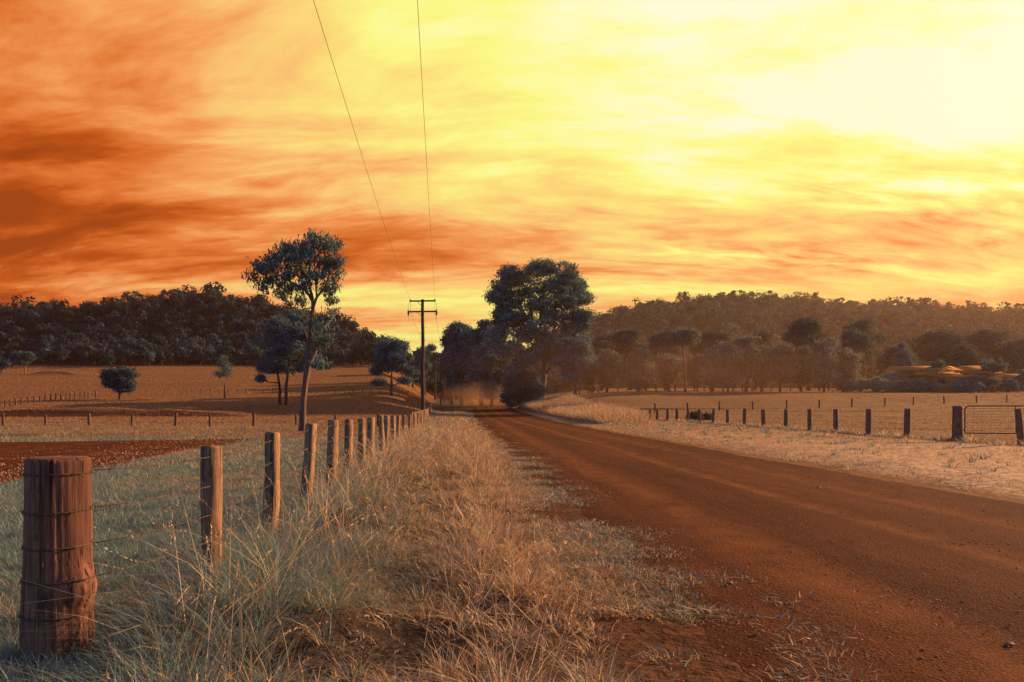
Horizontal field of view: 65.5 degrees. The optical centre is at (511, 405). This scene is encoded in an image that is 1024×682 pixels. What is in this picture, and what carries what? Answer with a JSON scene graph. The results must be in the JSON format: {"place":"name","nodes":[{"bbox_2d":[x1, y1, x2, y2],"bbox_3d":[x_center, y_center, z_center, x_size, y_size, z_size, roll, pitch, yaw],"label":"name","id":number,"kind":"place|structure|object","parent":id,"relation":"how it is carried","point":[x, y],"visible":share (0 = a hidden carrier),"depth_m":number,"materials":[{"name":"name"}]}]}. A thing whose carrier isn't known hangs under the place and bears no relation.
{"place":"outdoors","nodes":[
{"label":"outdoors","id":0,"kind":"place"},
{"bbox_2d":[0,438,264,484],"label":"dirt track","id":1,"kind":"structure","parent":0,"point":[20,449],"depth_m":26.46,"materials":[{"name":"brown soil"}]},
{"bbox_2d":[0,366,438,681],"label":"pasture grass","id":2,"kind":"structure","parent":0,"point":[106,520],"depth_m":14.12,"materials":[{"name":"plant"}]},
{"bbox_2d":[0,308,1023,681],"bbox_3d":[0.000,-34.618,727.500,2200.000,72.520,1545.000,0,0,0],"label":"ground","id":3,"kind":"structure","parent":0,"point":[664,632],"depth_m":17.14,"materials":[{"name":"brown plant"}]},
{"bbox_2d":[0,354,15,373],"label":"paddock tree","id":4,"kind":"object","parent":3,"relation":"on","point":[5,363],"visible":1,"depth_m":204.38,"materials":[{"name":"green plant"}]},
{"bbox_2d":[8,351,36,372],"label":"paddock tree","id":5,"kind":"object","parent":3,"relation":"on","point":[24,358],"visible":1,"depth_m":206.86,"materials":[{"name":"green plant"}]},
{"bbox_2d":[4,391,96,407],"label":"wire fence","id":6,"kind":"object","parent":3,"relation":"on","point":[45,398],"visible":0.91,"depth_m":122.95,"materials":[{"name":"brown wood"}]},
{"bbox_2d":[17,456,96,668],"bbox_3d":[-2.660,1.020,4.698,0.436,1.444,0.386,0,0,0],"label":"strainer post","id":7,"kind":"object","parent":3,"relation":"on","point":[57,545],"visible":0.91,"depth_m":4.55,"materials":[{"name":"wood"}]},
{"bbox_2d":[98,365,140,399],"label":"bushy tree","id":8,"kind":"object","parent":3,"relation":"on","point":[119,380],"visible":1,"depth_m":128.39,"materials":[{"name":"green plant"}]},
{"bbox_2d":[2,413,378,426],"bbox_3d":[-24.972,1.133,57.906,30.593,1.343,0.642,0,0,0],"label":"wire fence","id":9,"kind":"object","parent":3,"relation":"on","point":[89,419],"visible":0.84,"depth_m":57.95,"materials":[{"name":"brown wood"}]},
{"bbox_2d":[210,355,233,397],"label":"sapling","id":10,"kind":"object","parent":3,"relation":"on","point":[225,367],"visible":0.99,"depth_m":132.64,"materials":[{"name":"green plant"}]},
{"bbox_2d":[0,281,458,398],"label":"forest","id":11,"kind":"object","parent":3,"relation":"on","point":[115,343],"visible":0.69,"depth_m":293.30,"materials":[{"name":"green plant"}]},
{"bbox_2d":[94,405,430,609],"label":"wire fence","id":12,"kind":"object","parent":3,"relation":"on","point":[211,489],"visible":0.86,"depth_m":7.98,"materials":[{"name":"brown wood"}]},
{"bbox_2d":[253,349,295,404],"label":"gum tree","id":13,"kind":"object","parent":3,"relation":"on","point":[265,367],"visible":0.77,"depth_m":116.07,"materials":[{"name":"green plant"}]},
{"bbox_2d":[253,309,334,404],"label":"gum tree","id":14,"kind":"object","parent":3,"relation":"on","point":[290,341],"visible":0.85,"depth_m":113.30,"materials":[{"name":"green plant"}]},
{"bbox_2d":[241,227,348,431],"bbox_3d":[-12.519,-4.386,45.936,6.359,11.972,3.548,0,0,0],"label":"gum tree","id":15,"kind":"object","parent":3,"relation":"on","point":[291,253],"visible":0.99,"depth_m":45.82,"materials":[{"name":"green plant"}]},
{"bbox_2d":[218,388,389,393],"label":"wire fence","id":16,"kind":"object","parent":3,"relation":"on","point":[308,390],"visible":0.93,"depth_m":144.96,"materials":[{"name":"brown wood"}]},
{"bbox_2d":[0,409,698,681],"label":"verge grass","id":17,"kind":"structure","parent":3,"relation":"on","point":[435,436],"depth_m":6.14,"materials":[{"name":"beige plant"}]},
{"bbox_2d":[367,336,419,395],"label":"gum tree","id":18,"kind":"object","parent":3,"relation":"on","point":[389,354],"visible":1,"depth_m":141.77,"materials":[{"name":"green plant"}]},
{"bbox_2d":[405,359,420,387],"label":"gum tree","id":19,"kind":"object","parent":3,"relation":"on","point":[414,363],"visible":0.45,"depth_m":210.25,"materials":[{"name":"green plant"}]},
{"bbox_2d":[411,346,432,395],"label":"gum tree","id":20,"kind":"object","parent":3,"relation":"on","point":[417,355],"visible":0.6,"depth_m":204.13,"materials":[{"name":"green plant"}]},
{"bbox_2d":[408,299,436,419],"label":"power pole","id":21,"kind":"object","parent":3,"relation":"on","point":[422,301],"visible":0.95,"depth_m":71.86,"materials":[{"name":"brown wood"}]},
{"bbox_2d":[313,0,409,297],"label":"power line","id":22,"kind":"object","parent":21,"relation":"attached to","point":[351,122],"visible":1,"depth_m":23.84,"materials":[{"name":"black metal"}]},
{"bbox_2d":[417,0,434,294],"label":"power line","id":23,"kind":"object","parent":21,"relation":"attached to","point":[424,122],"visible":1,"depth_m":23.28,"materials":[{"name":"black metal"}]},
{"bbox_2d":[425,343,440,399],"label":"gum tree","id":24,"kind":"object","parent":3,"relation":"on","point":[432,347],"visible":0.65,"depth_m":208.50,"materials":[{"name":"green plant"}]},
{"bbox_2d":[435,356,441,404],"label":"power pole","id":25,"kind":"object","parent":3,"relation":"on","point":[440,381],"visible":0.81,"depth_m":171.88,"materials":[{"name":"brown wood"}]},
{"bbox_2d":[435,325,458,404],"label":"dense tree","id":26,"kind":"object","parent":3,"relation":"on","point":[448,378],"visible":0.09,"depth_m":179.61,"materials":[{"name":"green plant"}]},
{"bbox_2d":[433,320,477,405],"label":"dense tree","id":27,"kind":"object","parent":3,"relation":"on","point":[450,345],"visible":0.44,"depth_m":170.22,"materials":[{"name":"green plant"}]},
{"bbox_2d":[453,319,492,405],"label":"dense tree","id":28,"kind":"object","parent":3,"relation":"on","point":[471,338],"visible":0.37,"depth_m":164.24,"materials":[{"name":"green plant"}]},
{"bbox_2d":[464,336,513,406],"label":"gum tree","id":29,"kind":"object","parent":3,"relation":"on","point":[490,366],"visible":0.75,"depth_m":154.37,"materials":[{"name":"green plant"}]},
{"bbox_2d":[498,378,518,408],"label":"shrubby tree","id":30,"kind":"object","parent":3,"relation":"on","point":[508,401],"visible":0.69,"depth_m":141.51,"materials":[{"name":"green plant"}]},
{"bbox_2d":[502,369,539,406],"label":"shrubby tree","id":31,"kind":"object","parent":3,"relation":"on","point":[519,384],"visible":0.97,"depth_m":139.62,"materials":[{"name":"green plant"}]},
{"bbox_2d":[481,255,596,397],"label":"gum tree","id":32,"kind":"object","parent":3,"relation":"on","point":[566,289],"visible":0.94,"depth_m":140.47,"materials":[{"name":"green plant"}]},
{"bbox_2d":[530,377,548,400],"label":"shrubby tree","id":33,"kind":"object","parent":3,"relation":"on","point":[542,389],"visible":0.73,"depth_m":140.13,"materials":[{"name":"green plant"}]},
{"bbox_2d":[553,334,600,395],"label":"gum tree","id":34,"kind":"object","parent":3,"relation":"on","point":[577,352],"visible":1,"depth_m":138.80,"materials":[{"name":"green plant"}]},
{"bbox_2d":[518,390,658,424],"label":"tall grass","id":35,"kind":"structure","parent":3,"relation":"on","point":[572,406],"depth_m":81.59,"materials":[{"name":"beige plant"}]},
{"bbox_2d":[581,373,600,392],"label":"gum tree","id":36,"kind":"object","parent":3,"relation":"on","point":[589,381],"visible":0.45,"depth_m":151.32,"materials":[{"name":"green plant"}]},
{"bbox_2d":[591,347,621,392],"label":"gum tree","id":37,"kind":"object","parent":3,"relation":"on","point":[607,371],"visible":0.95,"depth_m":142.75,"materials":[{"name":"green plant"}]},
{"bbox_2d":[589,333,623,390],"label":"gum tree","id":38,"kind":"object","parent":3,"relation":"on","point":[601,342],"visible":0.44,"depth_m":176.82,"materials":[{"name":"green plant"}]},
{"bbox_2d":[609,328,652,389],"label":"gum tree","id":39,"kind":"object","parent":3,"relation":"on","point":[625,341],"visible":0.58,"depth_m":179.96,"materials":[{"name":"green plant"}]},
{"bbox_2d":[616,345,658,391],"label":"gum tree","id":40,"kind":"object","parent":3,"relation":"on","point":[635,372],"visible":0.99,"depth_m":142.66,"materials":[{"name":"green plant"}]},
{"bbox_2d":[646,327,686,389],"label":"gum tree","id":41,"kind":"object","parent":3,"relation":"on","point":[661,344],"visible":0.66,"depth_m":174.64,"materials":[{"name":"green plant"}]},
{"bbox_2d":[655,352,687,391],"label":"gum tree","id":42,"kind":"object","parent":3,"relation":"on","point":[669,366],"visible":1,"depth_m":145.82,"materials":[{"name":"green plant"}]},
{"bbox_2d":[667,327,702,391],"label":"gum tree","id":43,"kind":"object","parent":3,"relation":"on","point":[682,338],"visible":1,"depth_m":145.00,"materials":[{"name":"green plant"}]},
{"bbox_2d":[682,353,705,391],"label":"gum tree","id":44,"kind":"object","parent":3,"relation":"on","point":[693,373],"visible":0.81,"depth_m":148.98,"materials":[{"name":"green plant"}]},
{"bbox_2d":[685,410,705,420],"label":"bush","id":45,"kind":"object","parent":3,"relation":"on","point":[693,415],"visible":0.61,"depth_m":73.54,"materials":[{"name":"green plant"}]},
{"bbox_2d":[703,411,711,419],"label":"bush","id":46,"kind":"object","parent":3,"relation":"on","point":[707,416],"visible":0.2,"depth_m":74.69,"materials":[{"name":"green plant"}]},
{"bbox_2d":[687,329,732,389],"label":"gum tree","id":47,"kind":"object","parent":3,"relation":"on","point":[708,339],"visible":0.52,"depth_m":188.17,"materials":[{"name":"green plant"}]},
{"bbox_2d":[694,347,727,392],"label":"gum tree","id":48,"kind":"object","parent":3,"relation":"on","point":[708,361],"visible":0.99,"depth_m":140.99,"materials":[{"name":"green plant"}]},
{"bbox_2d":[579,384,867,394],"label":"rail fence","id":49,"kind":"object","parent":3,"relation":"on","point":[752,387],"visible":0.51,"depth_m":154.99,"materials":[{"name":"brown wood"}]},
{"bbox_2d":[704,340,745,391],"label":"gum tree","id":50,"kind":"object","parent":3,"relation":"on","point":[733,356],"visible":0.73,"depth_m":142.68,"materials":[{"name":"green plant"}]},
{"bbox_2d":[729,334,765,391],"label":"gum tree","id":51,"kind":"object","parent":3,"relation":"on","point":[752,355],"visible":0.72,"depth_m":144.72,"materials":[{"name":"green plant"}]},
{"bbox_2d":[473,290,1023,397],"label":"forest","id":52,"kind":"object","parent":3,"relation":"on","point":[901,316],"visible":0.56,"depth_m":426.55,"materials":[{"name":"green plant"}]},
{"bbox_2d":[486,442,1011,681],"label":"edge grass","id":53,"kind":"structure","parent":3,"relation":"on","point":[561,499],"depth_m":7.38,"materials":[{"name":"beige plant"}]},
{"bbox_2d":[738,328,775,389],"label":"gum tree","id":54,"kind":"object","parent":3,"relation":"on","point":[765,337],"visible":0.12,"depth_m":182.93,"materials":[{"name":"green plant"}]},
{"bbox_2d":[751,343,775,391],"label":"gum tree","id":55,"kind":"object","parent":3,"relation":"on","point":[763,378],"visible":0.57,"depth_m":146.97,"materials":[{"name":"green plant"}]},
{"bbox_2d":[764,342,803,391],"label":"gum tree","id":56,"kind":"object","parent":3,"relation":"on","point":[784,360],"visible":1,"depth_m":142.81,"materials":[{"name":"green plant"}]},
{"bbox_2d":[649,407,948,435],"bbox_3d":[15.362,0.853,54.740,0.320,1.705,49.071,0,0,-4],"label":"wire fence","id":57,"kind":"object","parent":3,"relation":"on","point":[907,422],"visible":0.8,"depth_m":43.01,"materials":[{"name":"brown wood"}]},
{"bbox_2d":[578,391,1023,444],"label":"paddock grass","id":58,"kind":"structure","parent":3,"relation":"on","point":[841,421],"depth_m":101.92,"materials":[{"name":"beige plant"}]},
{"bbox_2d":[789,345,818,391],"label":"gum tree","id":59,"kind":"object","parent":3,"relation":"on","point":[805,377],"visible":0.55,"depth_m":145.95,"materials":[{"name":"green plant"}]},
{"bbox_2d":[780,314,831,389],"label":"gum tree","id":60,"kind":"object","parent":3,"relation":"on","point":[801,331],"visible":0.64,"depth_m":167.60,"materials":[{"name":"green plant"}]},
{"bbox_2d":[802,336,843,391],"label":"gum tree","id":61,"kind":"object","parent":3,"relation":"on","point":[820,360],"visible":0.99,"depth_m":142.73,"materials":[{"name":"green plant"}]},
{"bbox_2d":[654,394,1018,412],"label":"wire fence","id":62,"kind":"object","parent":3,"relation":"on","point":[836,400],"visible":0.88,"depth_m":111.70,"materials":[{"name":"brown wood"}]},
{"bbox_2d":[836,376,857,391],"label":"shrub","id":63,"kind":"object","parent":3,"relation":"on","point":[850,383],"visible":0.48,"depth_m":145.03,"materials":[{"name":"green plant"}]},
{"bbox_2d":[832,347,864,391],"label":"gum tree","id":64,"kind":"object","parent":3,"relation":"on","point":[849,367],"visible":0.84,"depth_m":144.69,"materials":[{"name":"green plant"}]},
{"bbox_2d":[835,328,877,389],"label":"gum tree","id":65,"kind":"object","parent":3,"relation":"on","point":[855,340],"visible":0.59,"depth_m":169.58,"materials":[{"name":"green plant"}]},
{"bbox_2d":[854,376,869,391],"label":"shrub","id":66,"kind":"object","parent":3,"relation":"on","point":[862,383],"visible":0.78,"depth_m":146.23,"materials":[{"name":"green plant"}]},
{"bbox_2d":[840,317,893,378],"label":"gum tree","id":67,"kind":"object","parent":3,"relation":"on","point":[881,337],"visible":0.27,"depth_m":198.19,"materials":[{"name":"green plant"}]},
{"bbox_2d":[866,376,884,391],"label":"shrub","id":68,"kind":"object","parent":3,"relation":"on","point":[874,380],"visible":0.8,"depth_m":145.38,"materials":[{"name":"green plant"}]},
{"bbox_2d":[873,378,897,391],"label":"shrub","id":69,"kind":"object","parent":3,"relation":"on","point":[884,385],"visible":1,"depth_m":143.26,"materials":[{"name":"green plant"}]},
{"bbox_2d":[880,371,898,391],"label":"shrub","id":70,"kind":"object","parent":3,"relation":"on","point":[890,375],"visible":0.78,"depth_m":149.12,"materials":[{"name":"green plant"}]},
{"bbox_2d":[874,342,923,373],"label":"gum tree","id":71,"kind":"object","parent":3,"relation":"on","point":[885,360],"visible":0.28,"depth_m":179.28,"materials":[{"name":"green plant"}]},
{"bbox_2d":[894,379,911,391],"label":"shrub","id":72,"kind":"object","parent":3,"relation":"on","point":[902,386],"visible":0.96,"depth_m":144.39,"materials":[{"name":"green plant"}]},
{"bbox_2d":[892,341,914,365],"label":"cypress","id":73,"kind":"object","parent":3,"relation":"on","point":[903,355],"visible":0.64,"depth_m":167.39,"materials":[{"name":"green plant"}]},
{"bbox_2d":[907,377,928,391],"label":"shrub","id":74,"kind":"object","parent":3,"relation":"on","point":[919,384],"visible":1,"depth_m":143.18,"materials":[{"name":"green plant"}]},
{"bbox_2d":[927,383,936,391],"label":"shrub","id":75,"kind":"object","parent":3,"relation":"on","point":[930,386],"visible":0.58,"depth_m":145.62,"materials":[{"name":"green plant"}]},
{"bbox_2d":[921,359,951,373],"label":"shrub","id":76,"kind":"object","parent":3,"relation":"on","point":[937,365],"visible":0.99,"depth_m":146.56,"materials":[{"name":"green plant"}]},
{"bbox_2d":[907,325,970,365],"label":"gum tree","id":77,"kind":"object","parent":3,"relation":"on","point":[942,344],"visible":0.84,"depth_m":193.87,"materials":[{"name":"green plant"}]},
{"bbox_2d":[882,366,1021,391],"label":"earth mounds","id":78,"kind":"structure","parent":3,"relation":"on","point":[944,380],"depth_m":149.73,"materials":[{"name":"brown soil"}]},
{"bbox_2d":[952,406,962,440],"bbox_3d":[16.978,0.817,30.347,0.385,1.642,0.378,0,0,0],"label":"gate post","id":79,"kind":"object","parent":3,"relation":"on","point":[957,420],"visible":0.89,"depth_m":30.21,"materials":[{"name":"brown wood"}]},
{"bbox_2d":[963,405,1023,433],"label":"farm gate","id":80,"kind":"structure","parent":79,"relation":"attached to","point":[973,408],"depth_m":30.21,"materials":[{"name":"metal"}]},
{"bbox_2d":[952,379,970,391],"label":"shrub","id":81,"kind":"object","parent":3,"relation":"on","point":[960,386],"visible":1,"depth_m":142.55,"materials":[{"name":"green plant"}]},
{"bbox_2d":[945,340,988,367],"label":"gum tree","id":82,"kind":"object","parent":3,"relation":"on","point":[964,355],"visible":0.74,"depth_m":176.00,"materials":[{"name":"green plant"}]},
{"bbox_2d":[969,381,984,392],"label":"shrub","id":83,"kind":"object","parent":3,"relation":"on","point":[978,386],"visible":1,"depth_m":140.59,"materials":[{"name":"green plant"}]},
{"bbox_2d":[957,374,1004,387],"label":"shrub","id":84,"kind":"object","parent":3,"relation":"on","point":[987,381],"visible":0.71,"depth_m":143.14,"materials":[{"name":"green plant"}]},
{"bbox_2d":[961,327,1015,375],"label":"gum tree","id":85,"kind":"object","parent":3,"relation":"on","point":[984,340],"visible":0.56,"depth_m":197.71,"materials":[{"name":"green plant"}]},
{"bbox_2d":[978,356,1008,391],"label":"tree","id":86,"kind":"object","parent":3,"relation":"on","point":[991,365],"visible":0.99,"depth_m":146.26,"materials":[{"name":"green plant"}]},
{"bbox_2d":[978,387,1019,392],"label":"wire fence","id":87,"kind":"object","parent":3,"relation":"on","point":[1002,388],"visible":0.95,"depth_m":140.91,"materials":[{"name":"brown wood"}]},
{"bbox_2d":[995,337,1023,373],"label":"gum tree","id":88,"kind":"object","parent":3,"relation":"on","point":[1012,354],"visible":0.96,"depth_m":188.97,"materials":[{"name":"green plant"}]},
{"bbox_2d":[998,378,1021,391],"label":"shrub","id":89,"kind":"object","parent":3,"relation":"on","point":[1012,383],"visible":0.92,"depth_m":144.18,"materials":[{"name":"green plant"}]},
{"bbox_2d":[1013,369,1023,391],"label":"shrub","id":90,"kind":"object","parent":3,"relation":"on","point":[1019,378],"visible":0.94,"depth_m":146.75,"materials":[{"name":"green plant"}]},
{"bbox_2d":[1014,409,1023,445],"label":"gate post","id":91,"kind":"object","parent":3,"relation":"on","point":[1019,425],"visible":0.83,"depth_m":27.21,"materials":[{"name":"brown wood"}]},
{"bbox_2d":[0,438,1023,681],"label":"gravel","id":92,"kind":"structure","parent":0,"point":[180,448],"depth_m":9.73,"materials":[{"name":"brown gravel"}]},
{"bbox_2d":[0,0,1023,354],"label":"sky","id":93,"kind":"structure","parent":0,"point":[862,151],"materials":[{"name":"orange"}]},
{"bbox_2d":[467,390,1023,681],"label":"road","id":94,"kind":"structure","parent":0,"point":[537,435],"depth_m":8.03,"materials":[{"name":"brown soil"}]},
{"bbox_2d":[1004,641,1014,646],"bbox_3d":[3.048,1.459,4.883,0.070,0.027,0.048,0,0,0],"label":"stone","id":95,"kind":"object","parent":94,"relation":"on","point":[1009,643],"visible":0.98,"depth_m":4.87,"materials":[{"name":"grey stone"}]},
{"bbox_2d":[551,417,1023,494],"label":"mown grass","id":96,"kind":"structure","parent":0,"point":[657,426],"depth_m":31.63,"materials":[{"name":"beige plant"}]}
]}

